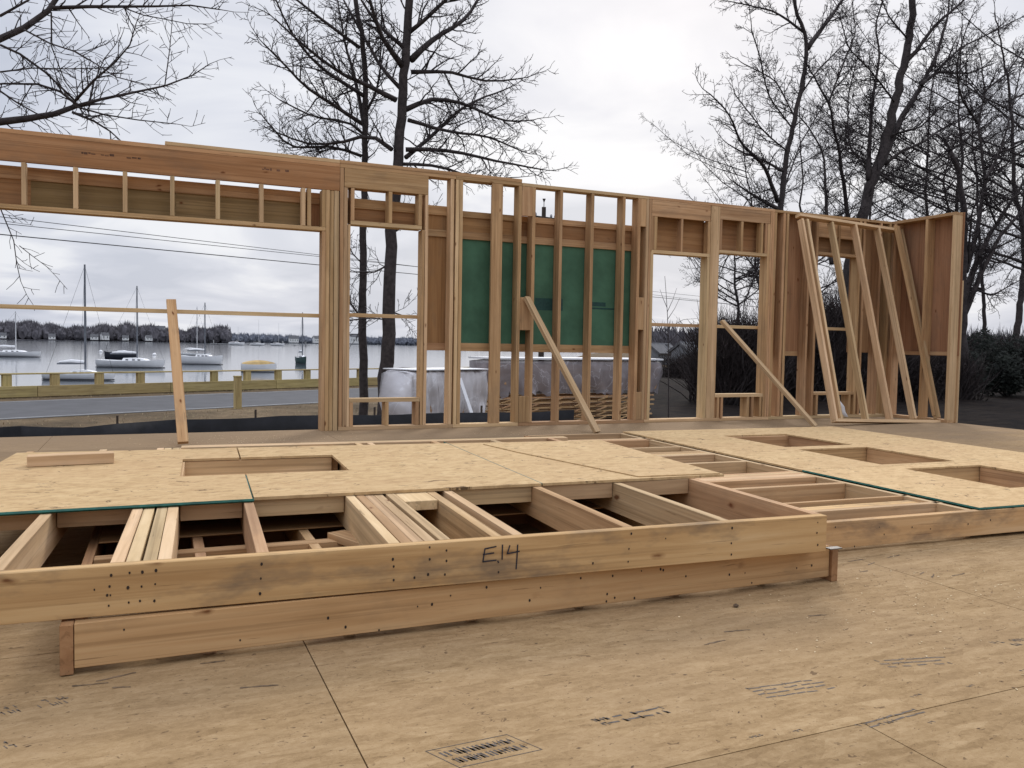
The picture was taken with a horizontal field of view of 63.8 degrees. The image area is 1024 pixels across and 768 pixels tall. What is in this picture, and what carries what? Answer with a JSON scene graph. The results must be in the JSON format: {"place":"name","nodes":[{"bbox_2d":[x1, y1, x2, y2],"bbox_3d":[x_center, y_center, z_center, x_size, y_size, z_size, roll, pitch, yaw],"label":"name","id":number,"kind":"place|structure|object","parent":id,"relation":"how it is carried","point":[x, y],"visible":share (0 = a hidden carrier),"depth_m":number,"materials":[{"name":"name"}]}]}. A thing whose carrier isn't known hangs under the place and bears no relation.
{"place":"outdoors","nodes":[
{"label":"outdoors","id":0,"kind":"place"},
{"bbox_2d":[0,388,377,419],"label":"road","id":1,"kind":"structure","parent":0,"point":[53,408],"depth_m":26.72,"materials":[{"name":"grey asphalt"}]},
{"bbox_2d":[536,199,553,356],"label":"utility pole","id":2,"kind":"object","parent":1,"relation":"on","point":[540,354],"visible":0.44,"depth_m":41.74,"materials":[{"name":"grey wood"}]},
{"bbox_2d":[0,338,395,342],"bbox_3d":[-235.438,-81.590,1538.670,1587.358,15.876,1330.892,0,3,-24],"label":"hills","id":3,"kind":"structure","parent":0,"point":[88,340],"depth_m":784.94,"materials":[{"name":"green plant"}]},
{"bbox_2d":[0,332,6,337],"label":"house","id":4,"kind":"structure","parent":3,"relation":"on","point":[3,334],"depth_m":739.09,"materials":[{"name":"grey"}]},
{"bbox_2d":[48,333,55,338],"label":"house","id":5,"kind":"structure","parent":3,"relation":"on","point":[51,336],"depth_m":758.26,"materials":[{"name":"grey"}]},
{"bbox_2d":[90,333,98,339],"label":"house","id":6,"kind":"structure","parent":3,"relation":"on","point":[94,336],"depth_m":774.50,"materials":[{"name":"grey"}]},
{"bbox_2d":[100,332,108,339],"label":"house","id":7,"kind":"structure","parent":3,"relation":"on","point":[105,335],"depth_m":783.90,"materials":[{"name":"grey"}]},
{"bbox_2d":[0,318,231,342],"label":"woods","id":8,"kind":"object","parent":3,"relation":"on","point":[195,334],"visible":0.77,"depth_m":798.62,"materials":[{"name":"plant"}]},
{"bbox_2d":[122,335,128,339],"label":"house","id":9,"kind":"structure","parent":3,"relation":"on","point":[125,337],"depth_m":786.46,"materials":[{"name":"grey"}]},
{"bbox_2d":[145,334,152,340],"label":"house","id":10,"kind":"structure","parent":3,"relation":"on","point":[148,337],"depth_m":795.09,"materials":[{"name":"grey"}]},
{"bbox_2d":[288,336,298,342],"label":"house","id":11,"kind":"structure","parent":3,"relation":"on","point":[294,339],"depth_m":1193.57,"materials":[{"name":"grey"}]},
{"bbox_2d":[312,336,318,342],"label":"house","id":12,"kind":"structure","parent":3,"relation":"on","point":[315,339],"depth_m":1200.52,"materials":[{"name":"grey"}]},
{"bbox_2d":[230,331,416,344],"bbox_3d":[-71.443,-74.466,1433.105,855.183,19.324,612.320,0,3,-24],"label":"woods","id":13,"kind":"object","parent":3,"relation":"on","point":[255,337],"visible":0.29,"depth_m":1237.18,"materials":[{"name":"plant"}]},
{"bbox_2d":[349,334,358,343],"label":"house","id":14,"kind":"structure","parent":3,"relation":"on","point":[351,338],"depth_m":1209.83,"materials":[{"name":"grey"}]},
{"bbox_2d":[0,340,582,386],"bbox_3d":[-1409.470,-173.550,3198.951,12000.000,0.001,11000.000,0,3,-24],"label":"water","id":15,"kind":"structure","parent":0,"point":[281,357],"depth_m":148.32,"materials":[{"name":"grey liquid"}]},
{"bbox_2d":[0,311,40,356],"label":"sailboat","id":16,"kind":"object","parent":15,"relation":"on","point":[13,353],"visible":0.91,"depth_m":131.45,"materials":[{"name":"white plastic"}]},
{"bbox_2d":[41,264,114,380],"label":"sailboat","id":17,"kind":"object","parent":15,"relation":"on","point":[108,376],"visible":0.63,"depth_m":63.71,"materials":[{"name":"white plastic"}]},
{"bbox_2d":[104,350,135,359],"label":"motorboat","id":18,"kind":"object","parent":15,"relation":"on","point":[115,356],"visible":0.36,"depth_m":123.81,"materials":[{"name":"black plastic"}]},
{"bbox_2d":[95,286,164,367],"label":"sailboat","id":19,"kind":"object","parent":15,"relation":"on","point":[137,362],"visible":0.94,"depth_m":92.42,"materials":[{"name":"white plastic"}]},
{"bbox_2d":[181,308,210,355],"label":"sailboat","id":20,"kind":"object","parent":15,"relation":"on","point":[190,354],"visible":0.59,"depth_m":163.15,"materials":[{"name":"white metal"}]},
{"bbox_2d":[181,303,222,364],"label":"sailboat","id":21,"kind":"object","parent":15,"relation":"on","point":[204,359],"visible":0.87,"depth_m":109.01,"materials":[{"name":"white plastic"}]},
{"bbox_2d":[228,341,244,344],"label":"sailboat","id":22,"kind":"object","parent":15,"relation":"on","point":[236,343],"visible":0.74,"depth_m":531.79,"materials":[{"name":"white plastic"}]},
{"bbox_2d":[250,343,264,345],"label":"sailboat","id":23,"kind":"object","parent":15,"relation":"on","point":[259,344],"visible":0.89,"depth_m":537.00,"materials":[{"name":"white plastic"}]},
{"bbox_2d":[241,360,275,371],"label":"dinghy","id":24,"kind":"object","parent":15,"relation":"on","point":[257,365],"visible":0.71,"depth_m":86.28,"materials":[{"name":"white plastic"}]},
{"bbox_2d":[210,340,310,345],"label":"jetty","id":25,"kind":"object","parent":15,"relation":"in","point":[213,343],"visible":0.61,"depth_m":544.32,"materials":[{"name":"brown wood"}]},
{"bbox_2d":[270,342,283,345],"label":"sailboat","id":26,"kind":"object","parent":15,"relation":"on","point":[277,344],"visible":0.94,"depth_m":542.30,"materials":[{"name":"white plastic"}]},
{"bbox_2d":[295,312,305,363],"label":"sailboat","id":27,"kind":"object","parent":15,"relation":"on","point":[300,359],"visible":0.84,"depth_m":119.48,"materials":[{"name":"green plastic"}]},
{"bbox_2d":[0,353,665,426],"bbox_3d":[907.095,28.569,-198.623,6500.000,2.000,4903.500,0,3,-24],"label":"ground","id":28,"kind":"structure","parent":0,"point":[99,420],"depth_m":23.97,"materials":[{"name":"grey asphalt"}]},
{"bbox_2d":[0,0,248,310],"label":"overhanging tree","id":29,"kind":"object","parent":28,"relation":"on","point":[10,34],"visible":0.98,"depth_m":11.37,"materials":[{"name":"brown plant"}]},
{"bbox_2d":[0,367,468,397],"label":"timber guardrail","id":30,"kind":"object","parent":28,"relation":"on","point":[56,388],"visible":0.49,"depth_m":31.72,"materials":[{"name":"brown wood"}]},
{"bbox_2d":[233,376,241,408],"bbox_3d":[-8.464,0.257,25.386,0.200,1.020,0.200,4,4,43],"label":"timber post","id":31,"kind":"object","parent":28,"relation":"on","point":[237,394],"visible":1,"depth_m":25.32,"materials":[{"name":"beige wood"}]},
{"bbox_2d":[0,405,573,436],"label":"silt fence","id":32,"kind":"object","parent":28,"relation":"on","point":[300,422],"visible":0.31,"depth_m":14.83,"materials":[{"name":"black fabric"}]},
{"bbox_2d":[236,0,397,414],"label":"bare tree","id":33,"kind":"object","parent":28,"relation":"on","point":[363,376],"visible":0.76,"depth_m":21.88,"materials":[{"name":"brown plant"}]},
{"bbox_2d":[238,0,576,414],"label":"bare tree","id":34,"kind":"object","parent":28,"relation":"on","point":[389,286],"visible":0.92,"depth_m":21.36,"materials":[{"name":"brown plant"}]},
{"bbox_2d":[379,367,487,414],"bbox_3d":[-1.738,0.416,18.936,1.380,1.550,2.399,3,4,42],"label":"wrapped lumber","id":35,"kind":"object","parent":28,"relation":"on","point":[398,382],"visible":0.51,"depth_m":18.25,"materials":[{"name":"white plastic"}]},
{"bbox_2d":[460,378,472,412],"bbox_3d":[-0.948,0.544,18.432,0.091,1.432,0.033,-13,-9,-42],"label":"white board","id":36,"kind":"object","parent":28,"relation":"on","point":[465,397],"visible":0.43,"depth_m":18.45,"materials":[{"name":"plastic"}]},
{"bbox_2d":[485,393,653,419],"bbox_3d":[1.620,0.666,23.171,5.593,0.728,1.158,-1,3,-33],"label":"truss stack","id":37,"kind":"object","parent":28,"relation":"on","point":[602,406],"visible":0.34,"depth_m":23.10,"materials":[{"name":"brown wood"}]},
{"bbox_2d":[468,356,663,398],"bbox_3d":[1.640,-0.197,23.128,5.944,1.084,1.453,-1,3,-33],"label":"wrapped lumber","id":38,"kind":"object","parent":37,"relation":"on","point":[601,378],"visible":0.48,"depth_m":22.35,"materials":[{"name":"grey plastic"}]},
{"bbox_2d":[655,351,692,377],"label":"leafless thicket","id":39,"kind":"object","parent":28,"relation":"on","point":[673,371],"visible":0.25,"depth_m":54.89,"materials":[{"name":"brown plant"}]},
{"bbox_2d":[652,282,697,417],"bbox_3d":[4.475,-0.868,22.740,1.601,4.173,0.105,0,3,-25],"label":"sapling","id":40,"kind":"object","parent":28,"relation":"on","point":[669,342],"visible":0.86,"depth_m":22.64,"materials":[{"name":"brown plant"}]},
{"bbox_2d":[638,108,859,301],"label":"bare tree","id":41,"kind":"object","parent":28,"relation":"on","point":[713,166],"visible":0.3,"depth_m":63.35,"materials":[{"name":"brown plant"}]},
{"bbox_2d":[679,192,819,322],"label":"bare tree","id":42,"kind":"object","parent":28,"relation":"on","point":[727,281],"visible":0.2,"depth_m":49.19,"materials":[{"name":"brown plant"}]},
{"bbox_2d":[660,297,843,405],"bbox_3d":[8.050,-1.158,29.697,6.346,4.130,6.122,0,3,-24],"label":"leafless thicket","id":43,"kind":"object","parent":28,"relation":"on","point":[736,365],"visible":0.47,"depth_m":28.79,"materials":[{"name":"brown plant"}]},
{"bbox_2d":[682,0,862,323],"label":"bare tree","id":44,"kind":"object","parent":28,"relation":"on","point":[784,169],"visible":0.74,"depth_m":33.85,"materials":[{"name":"brown plant"}]},
{"bbox_2d":[696,85,909,300],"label":"bare tree","id":45,"kind":"object","parent":28,"relation":"on","point":[801,210],"visible":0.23,"depth_m":57.33,"materials":[{"name":"brown plant"}]},
{"bbox_2d":[651,319,1023,356],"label":"distant woods","id":46,"kind":"object","parent":28,"relation":"on","point":[658,335],"visible":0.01,"depth_m":173.11,"materials":[{"name":"plant"}]},
{"bbox_2d":[736,273,960,401],"bbox_3d":[13.414,-1.891,33.924,8.959,5.374,9.399,2,3,26],"label":"leafless thicket","id":47,"kind":"object","parent":28,"relation":"on","point":[835,319],"visible":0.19,"depth_m":32.38,"materials":[{"name":"brown plant"}]},
{"bbox_2d":[756,63,988,219],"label":"bare tree","id":48,"kind":"object","parent":28,"relation":"on","point":[870,215],"visible":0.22,"depth_m":73.01,"materials":[{"name":"brown plant"}]},
{"bbox_2d":[773,0,1023,306],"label":"bare tree","id":49,"kind":"object","parent":28,"relation":"on","point":[888,137],"visible":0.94,"depth_m":38.98,"materials":[{"name":"brown plant"}]},
{"bbox_2d":[797,1,1023,236],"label":"bare tree","id":50,"kind":"object","parent":28,"relation":"on","point":[906,167],"visible":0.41,"depth_m":53.60,"materials":[{"name":"brown plant"}]},
{"bbox_2d":[809,13,1023,220],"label":"bare tree","id":51,"kind":"object","parent":28,"relation":"on","point":[967,135],"visible":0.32,"depth_m":57.80,"materials":[{"name":"brown plant"}]},
{"bbox_2d":[824,0,1023,294],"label":"bare tree","id":52,"kind":"object","parent":28,"relation":"on","point":[1013,169],"visible":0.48,"depth_m":44.39,"materials":[{"name":"brown plant"}]},
{"bbox_2d":[841,37,1023,335],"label":"bare tree","id":53,"kind":"object","parent":28,"relation":"on","point":[984,321],"visible":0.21,"depth_m":67.97,"materials":[{"name":"brown plant"}]},
{"bbox_2d":[898,346,1006,401],"bbox_3d":[17.858,-0.575,35.132,5.786,2.797,5.405,0,3,-24],"label":"leafless thicket","id":54,"kind":"object","parent":28,"relation":"on","point":[968,390],"visible":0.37,"depth_m":34.15,"materials":[{"name":"brown plant"}]},
{"bbox_2d":[893,0,1023,360],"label":"bare tree","id":55,"kind":"object","parent":28,"relation":"on","point":[1019,312],"visible":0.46,"depth_m":50.98,"materials":[{"name":"brown plant"}]},
{"bbox_2d":[916,4,1023,379],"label":"bare tree","id":56,"kind":"object","parent":28,"relation":"on","point":[969,290],"visible":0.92,"depth_m":35.94,"materials":[{"name":"brown plant"}]},
{"bbox_2d":[933,327,1023,368],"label":"leafless thicket","id":57,"kind":"object","parent":28,"relation":"on","point":[1001,338],"visible":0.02,"depth_m":54.33,"materials":[{"name":"brown plant"}]},
{"bbox_2d":[968,342,998,386],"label":"evergreen shrub","id":58,"kind":"object","parent":28,"relation":"on","point":[976,355],"visible":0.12,"depth_m":47.65,"materials":[{"name":"green plant"}]},
{"bbox_2d":[967,327,1023,395],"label":"evergreen shrub","id":59,"kind":"object","parent":28,"relation":"on","point":[1010,378],"visible":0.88,"depth_m":38.51,"materials":[{"name":"green plant"}]},
{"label":"utility pole","id":60,"kind":"object","parent":28,"relation":"on","visible":0},
{"bbox_2d":[0,223,749,301],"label":"power wire","id":61,"kind":"object","parent":60,"relation":"attached to","point":[211,245],"visible":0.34,"depth_m":34.02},
{"bbox_2d":[0,216,750,306],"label":"power wire","id":62,"kind":"object","parent":60,"relation":"attached to","point":[215,242],"visible":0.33,"depth_m":34.27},
{"bbox_2d":[0,234,754,306],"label":"power wire","id":63,"kind":"object","parent":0,"point":[218,255],"visible":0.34,"depth_m":34.22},
{"bbox_2d":[0,416,1023,767],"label":"floor","id":64,"kind":"structure","parent":0,"point":[584,686],"depth_m":2.26,"materials":[{"name":"beige wood"},{"name":"plywood"}]},
{"bbox_2d":[0,128,339,430],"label":"wall panel","id":65,"kind":"structure","parent":64,"relation":"on","point":[24,187],"depth_m":7.92,"materials":[{"name":"brown wood"}]},
{"bbox_2d":[0,304,318,317],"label":"guard batten","id":66,"kind":"object","parent":65,"relation":"attached to","point":[75,308],"visible":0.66,"depth_m":7.91,"materials":[{"name":"brown wood"}]},
{"bbox_2d":[166,299,188,443],"bbox_3d":[-3.053,-0.150,7.492,0.088,1.629,0.040,-2,-35,-25],"label":"diagonal brace","id":67,"kind":"object","parent":64,"relation":"on","point":[178,392],"visible":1,"depth_m":7.43,"materials":[{"name":"brown wood"}]},
{"bbox_2d":[337,160,521,430],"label":"wall panel","id":68,"kind":"structure","parent":64,"relation":"on","point":[434,224],"depth_m":8.81,"materials":[{"name":"brown wood"}]},
{"bbox_2d":[350,313,416,318],"bbox_3d":[-1.397,-0.732,8.848,0.860,0.040,0.020,0,3,-24],"label":"guard batten","id":69,"kind":"object","parent":68,"relation":"attached to","point":[383,315],"visible":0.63,"depth_m":8.84,"materials":[{"name":"brown wood"}]},
{"bbox_2d":[59,499,837,675],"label":"stacked wall panel","id":70,"kind":"structure","parent":64,"relation":"on","point":[86,642],"depth_m":2.71,"materials":[{"name":"brown wood"}]},
{"bbox_2d":[0,436,826,624],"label":"stacked wall panel","id":71,"kind":"structure","parent":70,"relation":"on","point":[408,514],"depth_m":3.12,"materials":[{"name":"brown wood"}]},
{"bbox_2d":[27,451,113,466],"bbox_3d":[-2.149,0.365,4.013,0.371,0.050,0.085,0,3,-28],"label":"scrap board","id":72,"kind":"object","parent":71,"relation":"on","point":[60,459],"visible":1,"depth_m":3.98,"materials":[{"name":"brown wood"}]},
{"bbox_2d":[826,546,841,549],"bbox_3d":[1.265,0.645,3.236,0.060,0.004,0.030,0,3,-24],"label":"metal shim","id":73,"kind":"object","parent":70,"relation":"attached to","point":[833,548],"visible":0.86,"depth_m":3.23,"materials":[{"name":"silver metal"}]},
{"bbox_2d":[451,176,521,427],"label":"wall panel","id":74,"kind":"structure","parent":64,"relation":"on","point":[486,279],"depth_m":9.21,"materials":[{"name":"brown wood"}]},
{"bbox_2d":[7,533,1014,767],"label":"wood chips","id":75,"kind":"object","parent":64,"relation":"on","point":[473,707],"visible":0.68,"depth_m":2.08,"materials":[{"name":"beige wood"}]},
{"bbox_2d":[523,296,599,432],"bbox_3d":[0.533,-0.233,9.008,0.087,1.762,0.039,-5,-28,-47],"label":"diagonal brace","id":76,"kind":"object","parent":64,"relation":"on","point":[579,398],"visible":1,"depth_m":8.97,"materials":[{"name":"brown wood"}]},
{"bbox_2d":[518,183,649,425],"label":"wall panel","id":77,"kind":"structure","parent":64,"relation":"on","point":[583,285],"depth_m":9.74,"materials":[{"name":"brown wood"}]},
{"bbox_2d":[169,421,1022,689],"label":"sawdust","id":78,"kind":"object","parent":64,"relation":"on","point":[806,582],"visible":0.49,"depth_m":3.11},
{"bbox_2d":[644,196,774,422],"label":"wall panel","id":79,"kind":"structure","parent":64,"relation":"on","point":[680,227],"depth_m":10.39,"materials":[{"name":"brown wood"}]},
{"bbox_2d":[652,323,698,326],"bbox_3d":[2.003,-0.742,10.346,0.890,0.042,0.021,0,3,-24],"label":"guard batten","id":80,"kind":"object","parent":79,"relation":"attached to","point":[674,325],"visible":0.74,"depth_m":10.35,"materials":[{"name":"brown wood"}]},
{"bbox_2d":[717,325,757,328],"bbox_3d":[2.877,-0.745,10.731,0.880,0.040,0.022,0,3,-24],"label":"guard batten","id":81,"kind":"object","parent":79,"relation":"attached to","point":[740,327],"visible":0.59,"depth_m":10.77,"materials":[{"name":"brown wood"}]},
{"bbox_2d":[720,320,816,426],"bbox_3d":[3.138,-0.145,10.113,0.088,1.724,0.040,-12,-31,-50],"label":"diagonal brace","id":82,"kind":"object","parent":64,"relation":"on","point":[771,377],"visible":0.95,"depth_m":10.08,"materials":[{"name":"brown wood"}]},
{"bbox_2d":[524,426,1023,547],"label":"stacked wall panel","id":83,"kind":"structure","parent":64,"relation":"on","point":[847,482],"depth_m":5.25,"materials":[{"name":"pine"},{"name":"pale pine"},{"name":"osb board"}]},
{"bbox_2d":[768,210,891,419],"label":"wall panel","id":84,"kind":"structure","parent":64,"relation":"on","point":[793,331],"depth_m":11.10,"materials":[{"name":"brown wood"}]},
{"bbox_2d":[827,327,845,330],"bbox_3d":[4.342,-0.764,11.374,0.800,0.040,0.021,0,3,-24],"label":"guard batten","id":85,"kind":"object","parent":84,"relation":"attached to","point":[837,329],"visible":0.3,"depth_m":11.44,"materials":[{"name":"brown wood"}]},
{"bbox_2d":[840,401,847,416],"bbox_3d":[4.387,0.234,11.031,0.339,0.420,0.037,0,3,-24],"label":"plastic scrap","id":86,"kind":"object","parent":64,"relation":"on","point":[843,411],"visible":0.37,"depth_m":11.08,"materials":[{"name":"white plastic"}]},
{"bbox_2d":[795,213,940,423],"bbox_3d":[4.688,-0.840,10.791,1.990,2.723,0.892,0,3,-26],"label":"stud frame","id":87,"kind":"object","parent":64,"relation":"on","point":[823,342],"visible":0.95,"depth_m":10.67,"materials":[{"name":"brown wood"}]},
{"bbox_2d":[884,212,964,422],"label":"wall panel","id":88,"kind":"structure","parent":64,"relation":"on","point":[935,245],"depth_m":11.06,"materials":[{"name":"brown wood"}]},
{"bbox_2d":[894,225,935,415],"bbox_3d":[5.484,-0.885,11.175,0.122,2.674,0.043,3,-14,-40],"label":"diagonal brace","id":89,"kind":"object","parent":88,"relation":"attached to","point":[903,257],"visible":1,"depth_m":11.17,"materials":[{"name":"brown wood"}]},
{"bbox_2d":[0,0,1023,338],"label":"sky","id":90,"kind":"structure","parent":0,"point":[616,61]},
{"bbox_2d":[651,343,672,364],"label":"house","id":91,"kind":"structure","parent":0,"point":[659,348],"depth_m":101.25,"materials":[{"name":"grey"}]},
{"bbox_2d":[667,341,694,359],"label":"house","id":92,"kind":"structure","parent":0,"point":[673,348],"depth_m":88.43,"materials":[{"name":"grey"}]},
{"bbox_2d":[393,367,1023,429],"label":"soil","id":93,"kind":"structure","parent":0,"point":[998,410],"depth_m":29.07,"materials":[{"name":"brown soil"}]}
]}

